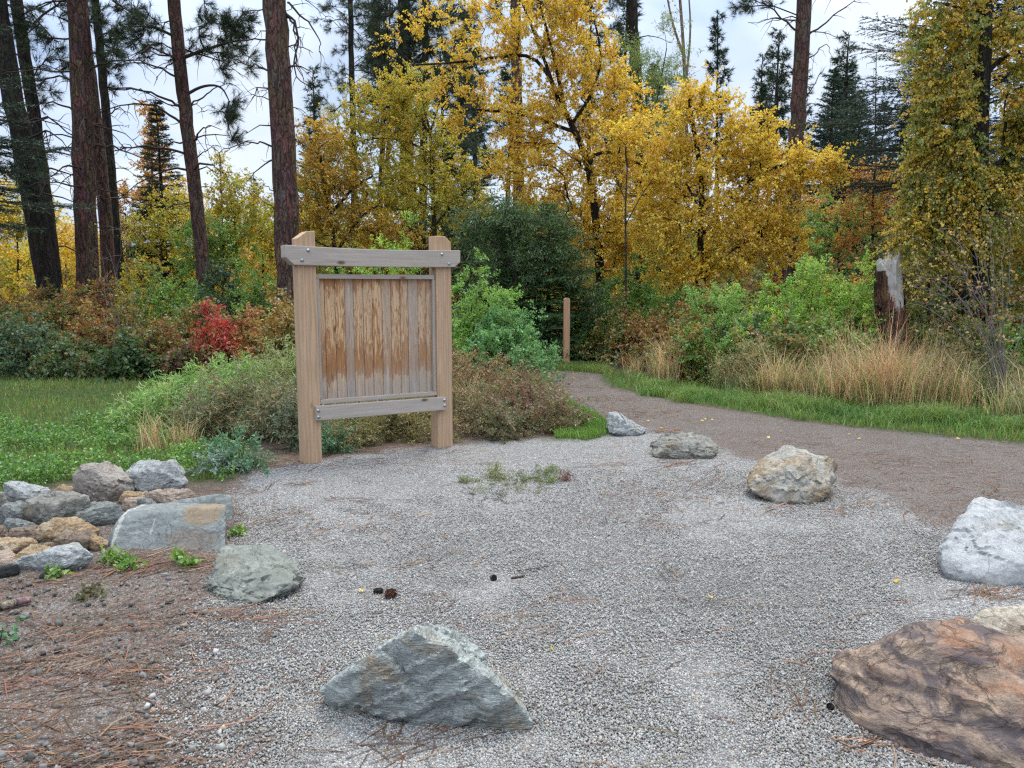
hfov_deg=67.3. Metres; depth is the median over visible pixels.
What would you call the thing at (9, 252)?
thicket tree
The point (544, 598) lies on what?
stick
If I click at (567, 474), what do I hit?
weed
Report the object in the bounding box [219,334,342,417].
tall weed
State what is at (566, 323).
marker post
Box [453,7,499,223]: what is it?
pine tree
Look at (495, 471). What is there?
weed
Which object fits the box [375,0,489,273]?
pine tree
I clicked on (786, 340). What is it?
autumn shrub
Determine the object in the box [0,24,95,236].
fir tree
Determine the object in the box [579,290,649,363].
autumn shrub
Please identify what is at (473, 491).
weed
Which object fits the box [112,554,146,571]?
weed
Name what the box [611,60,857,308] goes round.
birch tree
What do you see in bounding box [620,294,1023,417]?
tall dry grass
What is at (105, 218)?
pine tree
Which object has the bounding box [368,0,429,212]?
pine tree
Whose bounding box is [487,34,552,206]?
pine tree
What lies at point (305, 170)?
fir tree
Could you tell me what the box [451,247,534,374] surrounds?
rose bush
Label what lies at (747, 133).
pine tree
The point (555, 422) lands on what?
dry weed
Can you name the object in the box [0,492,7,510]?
rock
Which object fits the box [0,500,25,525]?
rock
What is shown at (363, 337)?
sign board
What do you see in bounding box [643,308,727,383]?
autumn shrub
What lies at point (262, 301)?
twiggy shrub
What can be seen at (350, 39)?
pine tree
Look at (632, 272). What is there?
thicket
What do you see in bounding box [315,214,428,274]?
thicket tree
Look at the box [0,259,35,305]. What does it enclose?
thicket
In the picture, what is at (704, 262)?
thicket
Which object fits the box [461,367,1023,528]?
path
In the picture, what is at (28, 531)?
rock
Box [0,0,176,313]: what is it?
pine tree
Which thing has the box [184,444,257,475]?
tall weed
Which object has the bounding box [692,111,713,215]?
pine tree
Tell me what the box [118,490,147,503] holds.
rock
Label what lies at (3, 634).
weed
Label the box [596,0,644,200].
pine tree
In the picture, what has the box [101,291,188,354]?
green shrub
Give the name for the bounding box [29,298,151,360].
autumn shrub
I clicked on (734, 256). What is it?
thicket
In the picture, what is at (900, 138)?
fir tree
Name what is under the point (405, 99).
birch tree
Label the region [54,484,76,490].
rock
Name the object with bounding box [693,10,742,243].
pine tree
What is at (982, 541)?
boulder
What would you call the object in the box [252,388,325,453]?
tall weed
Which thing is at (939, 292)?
thicket
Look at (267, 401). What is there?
tall weed
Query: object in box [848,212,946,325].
thicket tree
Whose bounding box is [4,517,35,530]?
rock
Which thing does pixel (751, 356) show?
tall weed
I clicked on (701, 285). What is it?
autumn shrub
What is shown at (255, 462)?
tall weed
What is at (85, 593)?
weed
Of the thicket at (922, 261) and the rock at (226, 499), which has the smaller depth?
the rock at (226, 499)
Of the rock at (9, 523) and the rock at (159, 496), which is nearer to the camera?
the rock at (9, 523)
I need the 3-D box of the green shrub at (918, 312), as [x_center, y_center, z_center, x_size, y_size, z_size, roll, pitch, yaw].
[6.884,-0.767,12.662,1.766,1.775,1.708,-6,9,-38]
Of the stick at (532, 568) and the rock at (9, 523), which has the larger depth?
the rock at (9, 523)
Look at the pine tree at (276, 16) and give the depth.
14.83 m
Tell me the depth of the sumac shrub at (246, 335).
13.23 m
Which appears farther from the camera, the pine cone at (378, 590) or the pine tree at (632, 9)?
the pine tree at (632, 9)
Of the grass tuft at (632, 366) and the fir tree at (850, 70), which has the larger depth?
the fir tree at (850, 70)
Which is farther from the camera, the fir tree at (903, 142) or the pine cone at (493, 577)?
the fir tree at (903, 142)
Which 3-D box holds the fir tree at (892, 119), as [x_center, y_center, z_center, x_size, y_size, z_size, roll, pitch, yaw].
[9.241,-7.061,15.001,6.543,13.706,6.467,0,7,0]
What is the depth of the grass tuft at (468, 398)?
8.79 m
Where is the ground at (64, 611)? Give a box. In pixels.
[0,355,867,767]
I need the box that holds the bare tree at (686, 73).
[656,0,717,290]
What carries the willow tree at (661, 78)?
on the ground at (64, 611)
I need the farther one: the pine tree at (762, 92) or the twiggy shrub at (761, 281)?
the pine tree at (762, 92)
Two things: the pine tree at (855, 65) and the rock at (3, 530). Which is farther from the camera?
the pine tree at (855, 65)
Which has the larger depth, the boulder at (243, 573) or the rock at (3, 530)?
the rock at (3, 530)
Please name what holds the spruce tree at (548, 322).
on the ground at (64, 611)
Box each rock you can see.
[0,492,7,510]
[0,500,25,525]
[0,525,6,536]
[0,536,38,553]
[0,549,14,565]
[0,564,19,577]
[1,480,51,501]
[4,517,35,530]
[6,525,37,538]
[13,542,93,570]
[13,545,50,559]
[21,490,89,525]
[36,517,100,541]
[38,572,52,578]
[43,542,56,547]
[53,530,96,548]
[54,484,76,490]
[71,461,134,501]
[72,501,123,525]
[90,535,107,550]
[108,502,226,549]
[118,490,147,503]
[121,496,142,511]
[125,460,187,491]
[137,498,155,504]
[145,488,194,503]
[164,494,232,519]
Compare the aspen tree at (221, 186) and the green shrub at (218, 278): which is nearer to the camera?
the green shrub at (218, 278)
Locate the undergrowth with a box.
[15,313,981,410]
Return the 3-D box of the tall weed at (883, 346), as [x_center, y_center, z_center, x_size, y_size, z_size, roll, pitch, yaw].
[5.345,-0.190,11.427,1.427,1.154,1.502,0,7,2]
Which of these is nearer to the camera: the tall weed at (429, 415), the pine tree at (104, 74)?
the tall weed at (429, 415)
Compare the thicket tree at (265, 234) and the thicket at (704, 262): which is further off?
the thicket at (704, 262)
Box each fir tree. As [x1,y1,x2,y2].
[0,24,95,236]
[296,127,322,227]
[420,95,499,292]
[604,61,698,275]
[777,66,885,282]
[796,0,1023,323]
[803,61,889,274]
[835,89,888,225]
[856,125,920,283]
[862,100,897,219]
[888,78,940,208]
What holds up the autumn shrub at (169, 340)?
on the ground at (64, 611)
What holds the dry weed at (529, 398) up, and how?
on the ground at (64, 611)
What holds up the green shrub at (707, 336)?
on the ground at (64, 611)
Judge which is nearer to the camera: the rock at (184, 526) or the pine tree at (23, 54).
the rock at (184, 526)
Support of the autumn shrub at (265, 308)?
on the ground at (64, 611)
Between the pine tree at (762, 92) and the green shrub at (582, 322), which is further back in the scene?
the pine tree at (762, 92)
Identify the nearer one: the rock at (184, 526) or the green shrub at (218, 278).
the rock at (184, 526)
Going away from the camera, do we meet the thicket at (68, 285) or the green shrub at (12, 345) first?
the green shrub at (12, 345)
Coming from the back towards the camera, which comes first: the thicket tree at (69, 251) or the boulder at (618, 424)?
the thicket tree at (69, 251)
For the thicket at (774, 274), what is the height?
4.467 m
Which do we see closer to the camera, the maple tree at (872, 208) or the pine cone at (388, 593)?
the pine cone at (388, 593)
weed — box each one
[0,615,26,644]
[44,564,73,580]
[69,581,109,602]
[87,383,179,431]
[95,543,117,562]
[103,548,134,566]
[112,354,237,426]
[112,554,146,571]
[155,367,281,442]
[163,345,270,411]
[168,546,190,561]
[175,555,203,568]
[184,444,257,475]
[197,421,278,475]
[216,363,329,447]
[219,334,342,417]
[227,523,246,536]
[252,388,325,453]
[321,415,401,451]
[321,418,361,456]
[322,399,414,436]
[372,399,467,444]
[381,396,458,424]
[430,381,548,437]
[452,341,521,408]
[452,367,485,393]
[453,397,548,443]
[457,471,479,483]
[460,487,530,509]
[472,470,568,493]
[474,369,582,430]
[482,460,508,479]
[494,359,563,396]
[516,386,596,434]
[533,463,562,476]
[556,470,579,481]
[705,332,798,391]
[782,332,838,376]
[838,334,910,366]
[912,338,986,378]
[951,347,1023,394]
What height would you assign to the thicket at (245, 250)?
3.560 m
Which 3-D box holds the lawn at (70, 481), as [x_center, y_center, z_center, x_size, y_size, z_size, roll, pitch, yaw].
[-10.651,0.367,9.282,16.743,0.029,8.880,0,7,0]
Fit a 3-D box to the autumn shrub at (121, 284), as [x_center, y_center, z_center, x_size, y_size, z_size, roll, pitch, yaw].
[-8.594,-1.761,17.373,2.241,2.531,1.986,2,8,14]
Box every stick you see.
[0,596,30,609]
[511,575,524,578]
[517,566,548,571]
[532,592,564,602]
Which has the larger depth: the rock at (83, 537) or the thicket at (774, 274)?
the thicket at (774, 274)
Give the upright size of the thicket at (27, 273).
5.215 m
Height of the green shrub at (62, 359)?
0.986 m
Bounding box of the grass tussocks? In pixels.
[630,372,1023,435]
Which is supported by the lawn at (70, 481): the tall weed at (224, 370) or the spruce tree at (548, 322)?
the tall weed at (224, 370)
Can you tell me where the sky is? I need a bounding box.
[0,0,1023,237]
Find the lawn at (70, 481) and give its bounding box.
[0,373,252,491]
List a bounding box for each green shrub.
[0,301,12,331]
[0,308,69,377]
[21,266,100,316]
[23,332,116,381]
[69,323,173,382]
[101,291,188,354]
[129,262,230,332]
[169,254,255,344]
[221,247,276,349]
[325,266,372,273]
[352,209,459,337]
[451,278,473,355]
[512,314,562,359]
[556,279,622,360]
[597,266,665,340]
[629,277,703,333]
[671,279,774,385]
[707,310,798,378]
[718,256,825,355]
[753,237,888,350]
[796,306,887,370]
[803,244,895,351]
[855,276,937,329]
[906,283,968,360]
[911,318,1023,376]
[931,255,1023,359]
[968,315,1023,384]
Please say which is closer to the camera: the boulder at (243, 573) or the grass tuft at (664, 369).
the boulder at (243, 573)
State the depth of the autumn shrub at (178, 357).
12.70 m
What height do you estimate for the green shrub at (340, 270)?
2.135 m
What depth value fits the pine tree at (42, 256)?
15.93 m
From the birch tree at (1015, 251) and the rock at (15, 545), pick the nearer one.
the rock at (15, 545)
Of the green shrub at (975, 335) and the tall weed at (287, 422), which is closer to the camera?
the tall weed at (287, 422)
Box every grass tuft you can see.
[111,398,194,454]
[156,406,207,448]
[452,374,488,423]
[620,348,646,372]
[646,353,678,381]
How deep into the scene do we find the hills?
1015.15 m
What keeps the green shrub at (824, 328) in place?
on the ground at (64, 611)
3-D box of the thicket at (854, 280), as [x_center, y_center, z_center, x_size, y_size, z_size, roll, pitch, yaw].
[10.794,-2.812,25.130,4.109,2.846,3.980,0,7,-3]
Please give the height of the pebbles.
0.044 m
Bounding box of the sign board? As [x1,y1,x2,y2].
[281,231,459,463]
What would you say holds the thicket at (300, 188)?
on the ground at (64, 611)
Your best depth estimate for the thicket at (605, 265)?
25.53 m
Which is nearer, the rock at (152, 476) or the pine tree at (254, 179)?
the rock at (152, 476)
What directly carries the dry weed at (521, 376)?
on the ground at (64, 611)
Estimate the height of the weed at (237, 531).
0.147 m
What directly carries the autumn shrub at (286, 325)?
on the ground at (64, 611)
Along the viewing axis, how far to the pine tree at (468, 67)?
32.00 m
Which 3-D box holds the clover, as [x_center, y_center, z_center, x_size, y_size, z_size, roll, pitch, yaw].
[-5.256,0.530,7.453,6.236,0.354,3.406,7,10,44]
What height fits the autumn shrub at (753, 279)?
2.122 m
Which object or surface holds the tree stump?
on the ground at (64, 611)
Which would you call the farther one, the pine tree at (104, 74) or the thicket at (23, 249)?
the thicket at (23, 249)
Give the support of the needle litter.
on the gravel yard at (547, 452)
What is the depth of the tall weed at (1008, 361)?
10.20 m
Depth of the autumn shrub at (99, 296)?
15.75 m
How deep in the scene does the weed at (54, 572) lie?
4.11 m
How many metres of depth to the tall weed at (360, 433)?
7.49 m
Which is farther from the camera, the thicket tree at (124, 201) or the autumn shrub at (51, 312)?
the thicket tree at (124, 201)
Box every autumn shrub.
[0,277,68,330]
[1,284,96,371]
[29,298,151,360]
[54,270,128,338]
[85,251,169,326]
[138,316,208,377]
[154,337,207,378]
[166,296,226,347]
[251,290,295,373]
[256,282,290,331]
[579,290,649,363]
[599,296,697,370]
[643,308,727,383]
[656,280,719,343]
[697,262,767,333]
[736,299,828,382]
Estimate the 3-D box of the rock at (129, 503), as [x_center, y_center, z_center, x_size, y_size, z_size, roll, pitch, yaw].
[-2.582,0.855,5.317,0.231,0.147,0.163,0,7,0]
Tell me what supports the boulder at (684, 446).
on the gravel yard at (547, 452)
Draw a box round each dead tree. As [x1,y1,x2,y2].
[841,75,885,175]
[856,53,895,236]
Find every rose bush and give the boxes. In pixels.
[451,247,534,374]
[457,300,566,382]
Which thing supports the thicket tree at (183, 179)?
on the ground at (64, 611)
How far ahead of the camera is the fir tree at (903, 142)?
40.62 m
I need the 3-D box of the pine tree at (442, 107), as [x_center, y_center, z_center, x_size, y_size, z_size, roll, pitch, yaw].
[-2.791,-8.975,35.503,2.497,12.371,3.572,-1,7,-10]
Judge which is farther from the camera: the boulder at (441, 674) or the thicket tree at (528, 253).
the thicket tree at (528, 253)
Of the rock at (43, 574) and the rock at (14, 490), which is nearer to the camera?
the rock at (43, 574)
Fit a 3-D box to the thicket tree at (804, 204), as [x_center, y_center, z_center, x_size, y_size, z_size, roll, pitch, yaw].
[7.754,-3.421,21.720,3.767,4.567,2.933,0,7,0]
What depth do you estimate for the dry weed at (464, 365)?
9.77 m
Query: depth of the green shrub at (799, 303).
12.38 m
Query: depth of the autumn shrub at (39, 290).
15.44 m
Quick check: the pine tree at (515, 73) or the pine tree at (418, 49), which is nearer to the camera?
the pine tree at (515, 73)
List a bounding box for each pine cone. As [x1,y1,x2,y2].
[373,587,383,593]
[384,588,397,598]
[490,574,496,580]
[826,702,834,710]
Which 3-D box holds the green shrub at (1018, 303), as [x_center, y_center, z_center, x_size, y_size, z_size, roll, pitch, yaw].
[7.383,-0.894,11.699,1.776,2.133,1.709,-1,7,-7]
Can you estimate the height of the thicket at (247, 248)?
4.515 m
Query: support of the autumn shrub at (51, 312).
on the ground at (64, 611)
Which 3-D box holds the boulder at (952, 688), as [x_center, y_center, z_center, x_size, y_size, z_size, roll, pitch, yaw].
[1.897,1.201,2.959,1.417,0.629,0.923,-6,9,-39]
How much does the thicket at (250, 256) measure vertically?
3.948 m
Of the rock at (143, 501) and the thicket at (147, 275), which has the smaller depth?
the rock at (143, 501)
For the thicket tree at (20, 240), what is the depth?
23.46 m
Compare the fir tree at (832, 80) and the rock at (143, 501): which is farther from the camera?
the fir tree at (832, 80)
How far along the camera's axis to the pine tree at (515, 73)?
23.90 m
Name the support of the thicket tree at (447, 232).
on the ground at (64, 611)
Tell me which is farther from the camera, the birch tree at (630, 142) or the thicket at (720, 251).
the thicket at (720, 251)
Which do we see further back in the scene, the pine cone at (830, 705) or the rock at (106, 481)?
the rock at (106, 481)
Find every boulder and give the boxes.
[206,544,305,602]
[320,623,532,730]
[606,410,645,435]
[650,433,716,458]
[745,445,835,504]
[833,617,1023,767]
[937,497,1023,585]
[972,605,1023,638]
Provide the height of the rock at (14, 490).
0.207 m
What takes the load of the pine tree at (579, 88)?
on the ground at (64, 611)
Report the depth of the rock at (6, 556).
4.24 m
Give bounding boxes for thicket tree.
[0,176,27,304]
[0,177,73,311]
[14,208,100,301]
[57,230,130,306]
[96,178,156,296]
[119,183,213,325]
[145,173,225,298]
[167,207,260,316]
[189,168,274,313]
[224,194,276,325]
[257,201,338,306]
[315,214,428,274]
[413,180,522,314]
[477,190,588,319]
[585,222,692,313]
[726,189,856,308]
[785,183,889,313]
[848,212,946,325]
[956,209,1023,328]
[994,184,1023,318]
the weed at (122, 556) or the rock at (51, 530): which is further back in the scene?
the rock at (51, 530)
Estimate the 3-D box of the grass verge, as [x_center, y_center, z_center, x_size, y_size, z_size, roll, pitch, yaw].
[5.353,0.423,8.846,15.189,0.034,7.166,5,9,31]
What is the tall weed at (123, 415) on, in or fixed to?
on the lawn at (70, 481)
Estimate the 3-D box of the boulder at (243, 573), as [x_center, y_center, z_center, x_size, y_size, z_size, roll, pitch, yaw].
[-1.348,1.044,4.068,0.579,0.284,0.610,0,7,0]
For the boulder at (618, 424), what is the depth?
8.01 m
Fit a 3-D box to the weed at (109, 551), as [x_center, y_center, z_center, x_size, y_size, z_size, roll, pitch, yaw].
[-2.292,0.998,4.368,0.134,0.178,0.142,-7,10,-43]
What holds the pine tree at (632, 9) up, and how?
on the ground at (64, 611)
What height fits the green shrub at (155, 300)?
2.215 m
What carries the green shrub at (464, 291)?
on the ground at (64, 611)
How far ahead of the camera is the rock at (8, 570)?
4.12 m
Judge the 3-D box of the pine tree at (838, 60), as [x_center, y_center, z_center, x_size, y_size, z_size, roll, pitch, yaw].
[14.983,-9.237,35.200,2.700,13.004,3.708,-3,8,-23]
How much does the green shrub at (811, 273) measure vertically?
2.502 m
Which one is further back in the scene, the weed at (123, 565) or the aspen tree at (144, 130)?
the aspen tree at (144, 130)
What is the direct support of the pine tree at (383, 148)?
on the ground at (64, 611)
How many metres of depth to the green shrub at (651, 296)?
15.69 m
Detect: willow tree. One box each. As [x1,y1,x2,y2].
[442,190,616,336]
[592,5,703,305]
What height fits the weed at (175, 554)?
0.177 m
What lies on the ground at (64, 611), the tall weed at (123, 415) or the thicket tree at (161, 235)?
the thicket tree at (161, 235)
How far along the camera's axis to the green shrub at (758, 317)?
11.91 m
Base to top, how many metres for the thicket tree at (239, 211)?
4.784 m
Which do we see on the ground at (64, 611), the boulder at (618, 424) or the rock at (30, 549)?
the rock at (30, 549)
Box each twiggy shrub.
[89,216,171,355]
[233,282,277,328]
[715,239,807,319]
[875,188,1023,404]
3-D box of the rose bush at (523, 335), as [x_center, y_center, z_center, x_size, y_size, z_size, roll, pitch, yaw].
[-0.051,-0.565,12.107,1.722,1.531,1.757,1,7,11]
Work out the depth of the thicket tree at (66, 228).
26.36 m
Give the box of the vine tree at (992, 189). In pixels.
[877,0,1023,331]
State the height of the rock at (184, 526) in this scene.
0.394 m
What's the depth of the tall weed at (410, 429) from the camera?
7.75 m
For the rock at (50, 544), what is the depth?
4.50 m
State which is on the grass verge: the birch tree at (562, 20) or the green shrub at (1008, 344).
the green shrub at (1008, 344)
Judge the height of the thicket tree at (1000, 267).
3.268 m
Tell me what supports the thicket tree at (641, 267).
on the ground at (64, 611)
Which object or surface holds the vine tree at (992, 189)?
on the ground at (64, 611)
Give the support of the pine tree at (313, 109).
on the ground at (64, 611)
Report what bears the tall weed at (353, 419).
on the ground at (64, 611)
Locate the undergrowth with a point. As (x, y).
(604, 351)
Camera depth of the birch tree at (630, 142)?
15.47 m
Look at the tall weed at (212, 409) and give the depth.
7.78 m
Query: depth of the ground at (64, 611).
3.41 m
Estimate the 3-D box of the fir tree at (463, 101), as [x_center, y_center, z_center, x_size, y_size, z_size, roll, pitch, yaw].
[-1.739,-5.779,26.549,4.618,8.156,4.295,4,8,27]
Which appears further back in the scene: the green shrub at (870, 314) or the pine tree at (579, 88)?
the pine tree at (579, 88)
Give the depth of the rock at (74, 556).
4.21 m
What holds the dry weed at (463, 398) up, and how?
on the ground at (64, 611)
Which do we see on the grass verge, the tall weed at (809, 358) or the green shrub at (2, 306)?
the tall weed at (809, 358)
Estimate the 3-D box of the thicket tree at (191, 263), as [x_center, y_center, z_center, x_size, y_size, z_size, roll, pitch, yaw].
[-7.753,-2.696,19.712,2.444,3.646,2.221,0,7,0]
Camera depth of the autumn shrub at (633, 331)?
14.38 m
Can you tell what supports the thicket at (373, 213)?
on the ground at (64, 611)
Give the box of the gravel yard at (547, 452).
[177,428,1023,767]
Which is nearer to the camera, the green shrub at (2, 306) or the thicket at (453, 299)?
the green shrub at (2, 306)
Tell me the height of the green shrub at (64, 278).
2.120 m
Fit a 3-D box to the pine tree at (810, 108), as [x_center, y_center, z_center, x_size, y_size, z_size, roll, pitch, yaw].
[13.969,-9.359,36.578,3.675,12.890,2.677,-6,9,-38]
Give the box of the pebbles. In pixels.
[0,567,227,767]
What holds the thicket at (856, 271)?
on the ground at (64, 611)
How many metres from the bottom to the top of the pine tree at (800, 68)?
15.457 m
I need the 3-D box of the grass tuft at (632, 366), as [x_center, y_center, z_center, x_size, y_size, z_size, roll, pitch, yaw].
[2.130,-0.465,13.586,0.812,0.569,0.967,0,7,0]
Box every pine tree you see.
[0,0,83,307]
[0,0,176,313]
[1,0,115,298]
[64,0,178,304]
[88,30,149,309]
[97,0,264,294]
[206,0,337,318]
[247,176,260,248]
[301,63,323,236]
[309,0,385,273]
[337,0,481,274]
[348,0,429,242]
[349,0,438,272]
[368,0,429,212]
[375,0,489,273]
[429,53,457,229]
[441,0,504,205]
[443,0,552,305]
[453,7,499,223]
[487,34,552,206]
[545,0,683,307]
[554,6,605,222]
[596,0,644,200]
[660,75,695,210]
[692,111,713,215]
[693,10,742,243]
[726,0,867,314]
[728,80,770,206]
[741,49,772,261]
[750,31,792,204]
[751,27,804,205]
[786,52,815,163]
[820,30,887,191]
[837,41,861,155]
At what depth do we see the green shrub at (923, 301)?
14.23 m
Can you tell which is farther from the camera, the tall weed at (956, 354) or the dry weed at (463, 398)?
the tall weed at (956, 354)
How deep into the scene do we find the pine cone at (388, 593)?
3.84 m
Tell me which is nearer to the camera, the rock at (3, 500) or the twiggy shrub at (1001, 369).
the rock at (3, 500)
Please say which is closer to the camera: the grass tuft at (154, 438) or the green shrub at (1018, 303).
the grass tuft at (154, 438)
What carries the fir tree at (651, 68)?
on the ground at (64, 611)
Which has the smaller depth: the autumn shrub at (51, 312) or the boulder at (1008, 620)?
the boulder at (1008, 620)
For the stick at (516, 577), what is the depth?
4.09 m
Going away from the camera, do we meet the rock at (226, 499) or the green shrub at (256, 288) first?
the rock at (226, 499)
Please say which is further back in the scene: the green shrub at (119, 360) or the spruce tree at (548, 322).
the spruce tree at (548, 322)
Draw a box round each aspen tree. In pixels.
[128,97,173,285]
[204,149,257,297]
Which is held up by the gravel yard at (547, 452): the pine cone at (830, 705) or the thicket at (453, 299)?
the pine cone at (830, 705)
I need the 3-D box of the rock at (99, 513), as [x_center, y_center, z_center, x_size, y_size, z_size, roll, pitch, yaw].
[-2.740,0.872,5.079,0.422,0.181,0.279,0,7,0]
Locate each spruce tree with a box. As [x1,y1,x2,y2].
[123,99,195,320]
[463,229,559,355]
[489,202,613,359]
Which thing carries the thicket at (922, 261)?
on the ground at (64, 611)
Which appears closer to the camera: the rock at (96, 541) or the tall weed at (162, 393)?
the rock at (96, 541)
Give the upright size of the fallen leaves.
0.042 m
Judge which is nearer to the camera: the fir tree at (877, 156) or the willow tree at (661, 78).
the willow tree at (661, 78)
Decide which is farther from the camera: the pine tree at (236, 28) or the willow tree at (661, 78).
the willow tree at (661, 78)
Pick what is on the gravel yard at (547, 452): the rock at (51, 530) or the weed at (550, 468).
the weed at (550, 468)
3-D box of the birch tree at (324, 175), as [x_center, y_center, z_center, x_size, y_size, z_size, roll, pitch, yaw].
[-3.883,-3.642,18.660,3.657,5.785,1.895,0,7,0]
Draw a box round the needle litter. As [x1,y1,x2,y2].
[0,376,1023,767]
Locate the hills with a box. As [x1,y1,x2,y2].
[0,229,692,270]
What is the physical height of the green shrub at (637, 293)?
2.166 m
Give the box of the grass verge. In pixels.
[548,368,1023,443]
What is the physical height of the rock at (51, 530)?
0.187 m
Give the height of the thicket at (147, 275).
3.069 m
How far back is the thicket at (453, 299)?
24.96 m
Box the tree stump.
[873,251,909,361]
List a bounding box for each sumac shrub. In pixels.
[180,295,242,375]
[219,302,286,374]
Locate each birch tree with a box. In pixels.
[295,110,425,273]
[299,57,498,240]
[359,141,467,274]
[367,0,674,317]
[588,109,684,308]
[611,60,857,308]
[902,216,1023,329]
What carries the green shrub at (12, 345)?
on the ground at (64, 611)
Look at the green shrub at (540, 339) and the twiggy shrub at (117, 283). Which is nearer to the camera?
the twiggy shrub at (117, 283)
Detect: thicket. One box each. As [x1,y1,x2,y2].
[0,231,75,294]
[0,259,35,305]
[1,237,61,299]
[14,246,128,305]
[70,254,156,288]
[100,251,188,305]
[157,246,257,295]
[186,235,275,298]
[216,238,319,308]
[220,246,276,298]
[249,200,383,307]
[250,176,341,268]
[320,191,428,270]
[413,237,482,317]
[451,263,531,317]
[476,244,593,310]
[551,198,710,321]
[622,206,749,308]
[622,232,720,309]
[660,221,763,293]
[669,204,779,310]
[730,224,843,315]
[762,191,970,308]
[772,257,913,323]
[858,210,946,296]
[913,225,1020,323]
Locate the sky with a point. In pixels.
(744, 39)
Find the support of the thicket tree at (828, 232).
on the ground at (64, 611)
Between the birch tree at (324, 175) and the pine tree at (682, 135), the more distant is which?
the pine tree at (682, 135)
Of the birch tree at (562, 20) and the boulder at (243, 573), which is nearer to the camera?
the boulder at (243, 573)
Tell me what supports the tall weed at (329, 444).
on the ground at (64, 611)
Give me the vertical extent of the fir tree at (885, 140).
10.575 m
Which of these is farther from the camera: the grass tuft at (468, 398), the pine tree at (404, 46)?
the pine tree at (404, 46)
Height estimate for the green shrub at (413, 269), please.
3.099 m
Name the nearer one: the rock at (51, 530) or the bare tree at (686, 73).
the rock at (51, 530)
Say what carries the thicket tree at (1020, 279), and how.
on the ground at (64, 611)
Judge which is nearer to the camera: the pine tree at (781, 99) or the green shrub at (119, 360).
the green shrub at (119, 360)
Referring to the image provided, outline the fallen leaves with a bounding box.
[359,364,959,649]
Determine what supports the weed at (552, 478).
on the gravel yard at (547, 452)
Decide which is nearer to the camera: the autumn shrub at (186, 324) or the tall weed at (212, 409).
the tall weed at (212, 409)
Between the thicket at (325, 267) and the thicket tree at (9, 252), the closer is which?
the thicket tree at (9, 252)
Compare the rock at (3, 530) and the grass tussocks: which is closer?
the rock at (3, 530)
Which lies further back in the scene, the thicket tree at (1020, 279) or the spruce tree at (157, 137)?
the spruce tree at (157, 137)
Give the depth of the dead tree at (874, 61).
31.80 m
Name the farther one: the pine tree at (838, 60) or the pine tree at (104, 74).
the pine tree at (838, 60)
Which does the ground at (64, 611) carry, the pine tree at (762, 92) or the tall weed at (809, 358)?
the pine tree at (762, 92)
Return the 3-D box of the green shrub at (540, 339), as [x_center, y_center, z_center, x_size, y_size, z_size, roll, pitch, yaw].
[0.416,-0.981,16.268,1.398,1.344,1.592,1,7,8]
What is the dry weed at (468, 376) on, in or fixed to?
on the ground at (64, 611)
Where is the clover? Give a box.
[0,404,237,491]
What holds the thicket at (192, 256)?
on the ground at (64, 611)
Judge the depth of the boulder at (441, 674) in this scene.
2.70 m
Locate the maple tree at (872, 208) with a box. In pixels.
[817,153,903,298]
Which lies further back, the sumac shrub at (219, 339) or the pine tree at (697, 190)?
the pine tree at (697, 190)
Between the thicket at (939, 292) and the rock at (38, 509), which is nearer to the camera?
the rock at (38, 509)
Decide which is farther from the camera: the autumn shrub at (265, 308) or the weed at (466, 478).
the autumn shrub at (265, 308)
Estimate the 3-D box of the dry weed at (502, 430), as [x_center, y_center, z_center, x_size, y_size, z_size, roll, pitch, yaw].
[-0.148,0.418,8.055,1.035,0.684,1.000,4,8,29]
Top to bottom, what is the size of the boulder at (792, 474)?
0.522 m
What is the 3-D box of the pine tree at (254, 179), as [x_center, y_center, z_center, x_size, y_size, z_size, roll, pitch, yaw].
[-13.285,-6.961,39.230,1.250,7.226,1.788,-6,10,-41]
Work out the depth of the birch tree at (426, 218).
21.46 m
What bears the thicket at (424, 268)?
on the ground at (64, 611)
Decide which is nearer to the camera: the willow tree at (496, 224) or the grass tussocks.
the grass tussocks
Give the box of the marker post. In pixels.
[563,298,570,362]
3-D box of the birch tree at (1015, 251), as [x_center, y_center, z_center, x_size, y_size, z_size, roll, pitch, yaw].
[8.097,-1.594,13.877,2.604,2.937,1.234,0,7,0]
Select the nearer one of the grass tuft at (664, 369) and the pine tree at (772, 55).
the grass tuft at (664, 369)
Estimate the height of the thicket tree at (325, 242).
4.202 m
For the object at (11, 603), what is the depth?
3.73 m
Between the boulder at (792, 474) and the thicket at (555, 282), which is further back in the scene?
the thicket at (555, 282)
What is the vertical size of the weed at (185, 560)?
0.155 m
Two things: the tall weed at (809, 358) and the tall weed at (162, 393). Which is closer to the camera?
the tall weed at (162, 393)
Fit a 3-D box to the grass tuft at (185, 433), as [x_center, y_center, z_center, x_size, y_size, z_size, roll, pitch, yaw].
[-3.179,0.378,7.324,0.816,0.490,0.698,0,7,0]

